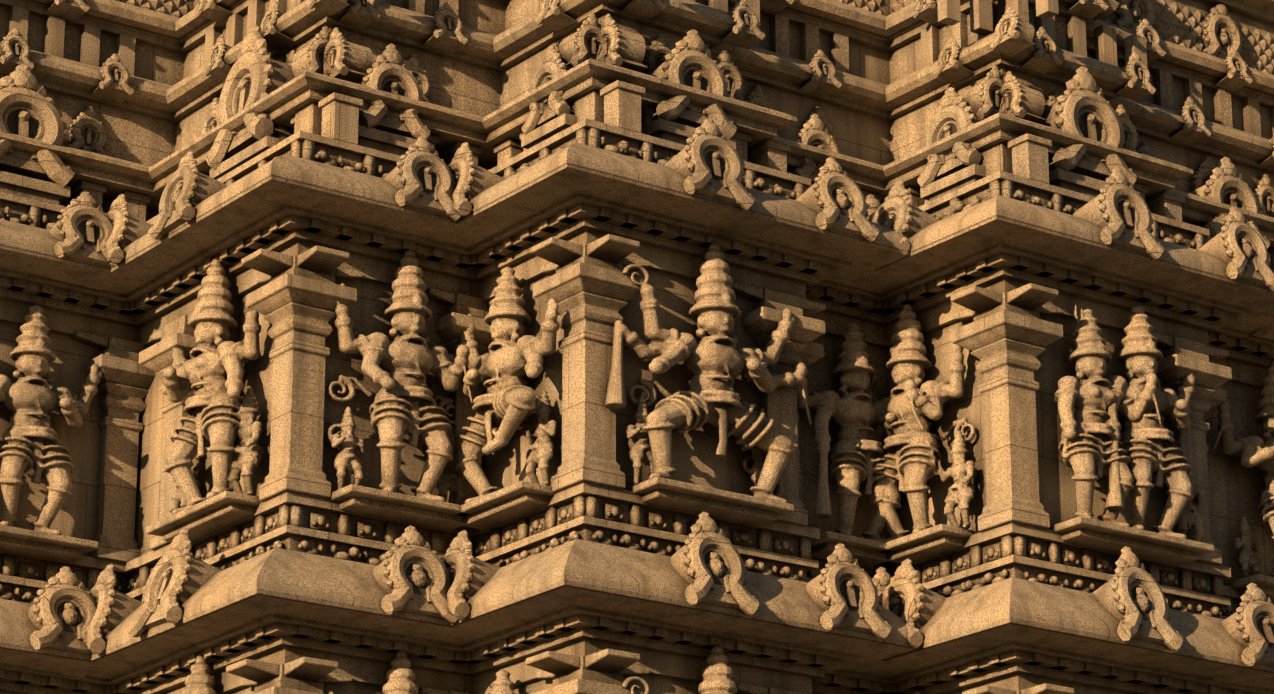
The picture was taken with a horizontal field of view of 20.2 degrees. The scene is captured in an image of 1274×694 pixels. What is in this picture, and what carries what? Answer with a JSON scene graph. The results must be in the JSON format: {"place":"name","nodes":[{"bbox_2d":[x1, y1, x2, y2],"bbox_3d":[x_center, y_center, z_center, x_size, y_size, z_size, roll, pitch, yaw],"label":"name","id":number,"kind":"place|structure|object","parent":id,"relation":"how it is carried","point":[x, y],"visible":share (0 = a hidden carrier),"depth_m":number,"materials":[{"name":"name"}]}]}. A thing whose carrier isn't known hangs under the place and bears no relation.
{"place":"outdoors","nodes":[
{"label":"outdoors","id":0,"kind":"place"},
{"bbox_2d":[0,127,1241,616],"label":"temple frieze carvings","id":1,"kind":"object","parent":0,"point":[588,505],"visible":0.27,"depth_m":24.23,"materials":[{"name":"beige stone"}]},
{"bbox_2d":[0,25,1269,260],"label":"arched ornament","id":2,"kind":"object","parent":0,"point":[1082,107],"visible":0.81,"depth_m":25.53,"materials":[{"name":"beige stone"}]},
{"bbox_2d":[0,118,1273,693],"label":"temple wall mouldings","id":3,"kind":"object","parent":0,"point":[1016,620],"visible":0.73,"depth_m":24.20,"materials":[{"name":"beige stone"}]},
{"bbox_2d":[0,305,101,534],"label":"deity statue","id":4,"kind":"object","parent":3,"relation":"on","point":[31,400],"visible":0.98,"depth_m":24.77,"materials":[{"name":"stone"}]},
{"bbox_2d":[181,655,216,693],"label":"deity statue","id":5,"kind":"object","parent":3,"relation":"attached to","point":[199,679],"visible":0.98,"depth_m":23.62,"materials":[{"name":"stone"}]},
{"bbox_2d":[163,258,264,514],"bbox_3d":[-2.892,0.256,24.334,0.497,1.834,1.336,13,-22,-34],"label":"deity statue","id":6,"kind":"object","parent":3,"relation":"on","point":[220,421],"visible":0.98,"depth_m":24.13,"materials":[{"name":"stone"}]},
{"bbox_2d":[328,650,417,693],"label":"deity statue","id":7,"kind":"object","parent":3,"relation":"attached to","point":[400,676],"visible":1,"depth_m":23.36,"materials":[{"name":"stone"}]},
{"bbox_2d":[326,249,475,504],"bbox_3d":[-1.555,0.181,24.067,1.154,1.808,0.525,13,-22,-34],"label":"deity statue","id":8,"kind":"object","parent":3,"relation":"on","point":[404,403],"visible":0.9,"depth_m":23.93,"materials":[{"name":"stone"}]},
{"bbox_2d":[490,669,516,693],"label":"deity statue","id":9,"kind":"object","parent":3,"relation":"attached to","point":[502,683],"visible":1,"depth_m":23.30,"materials":[{"name":"stone"}]},
{"bbox_2d":[454,267,559,503],"bbox_3d":[-0.876,0.240,24.007,0.485,1.658,1.344,13,-22,-34],"label":"deity statue","id":10,"kind":"object","parent":3,"relation":"on","point":[507,405],"visible":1,"depth_m":23.91,"materials":[{"name":"stone"}]},
{"bbox_2d":[0,0,1273,192],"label":"wall","id":11,"kind":"structure","parent":3,"relation":"on","point":[880,105],"depth_m":26.65,"materials":[{"name":"beige stone"}]},
{"bbox_2d":[0,477,1273,602],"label":"temple figure pedestals","id":12,"kind":"object","parent":3,"relation":"attached to","point":[221,511],"visible":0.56,"depth_m":23.99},
{"bbox_2d":[0,207,1273,693],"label":"temple cornice dentils","id":13,"kind":"object","parent":3,"relation":"attached to","point":[348,233],"visible":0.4,"depth_m":24.33,"materials":[{"name":"beige stone"}]},
{"bbox_2d":[10,118,1273,687],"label":"horseshoe arch ornament","id":14,"kind":"object","parent":3,"relation":"attached to","point":[412,574],"visible":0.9,"depth_m":24.11,"materials":[{"name":"beige stone"}]},
{"bbox_2d":[71,234,1231,693],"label":"temple pilaster columns","id":15,"kind":"structure","parent":3,"relation":"attached to","point":[591,288],"depth_m":24.27,"materials":[{"name":"beige stone"}]},
{"bbox_2d":[622,645,736,693],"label":"deity statue","id":16,"kind":"object","parent":3,"relation":"attached to","point":[717,674],"visible":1,"depth_m":23.20,"materials":[{"name":"stone"}]},
{"bbox_2d":[605,242,811,502],"bbox_3d":[0.542,0.149,23.964,1.735,1.805,0.536,13,-22,-34],"label":"deity statue","id":17,"kind":"object","parent":3,"relation":"on","point":[717,362],"visible":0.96,"depth_m":23.82,"materials":[{"name":"stone"}]},
{"bbox_2d":[797,323,900,541],"bbox_3d":[1.525,0.608,25.091,1.094,1.645,0.465,13,-22,-34],"label":"deity statue","id":18,"kind":"object","parent":3,"relation":"on","point":[854,413],"visible":0.79,"depth_m":24.93,"materials":[{"name":"stone"}]},
{"bbox_2d":[868,304,976,540],"bbox_3d":[1.898,0.530,25.055,0.516,1.772,1.169,13,-22,-34],"label":"deity statue","id":19,"kind":"object","parent":3,"relation":"on","point":[912,456],"visible":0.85,"depth_m":24.84,"materials":[{"name":"stone"}]},
{"bbox_2d":[1055,309,1161,526],"bbox_3d":[3.205,0.512,24.746,0.863,1.609,0.447,13,-22,-34],"label":"deity statue","id":20,"kind":"object","parent":3,"relation":"on","point":[1086,452],"visible":0.85,"depth_m":24.58,"materials":[{"name":"stone"}]},
{"bbox_2d":[1074,303,1204,541],"bbox_3d":[3.537,0.523,24.970,1.170,1.731,0.487,13,-22,-34],"label":"deity statue","id":21,"kind":"object","parent":3,"relation":"on","point":[1147,439],"visible":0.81,"depth_m":24.83,"materials":[{"name":"stone"}]},
{"bbox_2d":[1213,360,1273,577],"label":"deity statue","id":22,"kind":"object","parent":3,"relation":"on","point":[1253,450],"visible":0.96,"depth_m":26.04,"materials":[{"name":"stone"}]},
{"bbox_2d":[0,0,1273,217],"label":"temple tier niches","id":23,"kind":"object","parent":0,"point":[338,56],"visible":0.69,"depth_m":26.32,"materials":[{"name":"beige stone"}]},
{"bbox_2d":[0,59,1273,249],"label":"ledge","id":24,"kind":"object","parent":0,"point":[287,101],"depth_m":25.41,"materials":[{"name":"beige stone"}]},
{"bbox_2d":[70,80,1273,271],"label":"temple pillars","id":25,"kind":"structure","parent":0,"point":[617,103],"depth_m":25.19,"materials":[{"name":"beige stone"}]}
]}

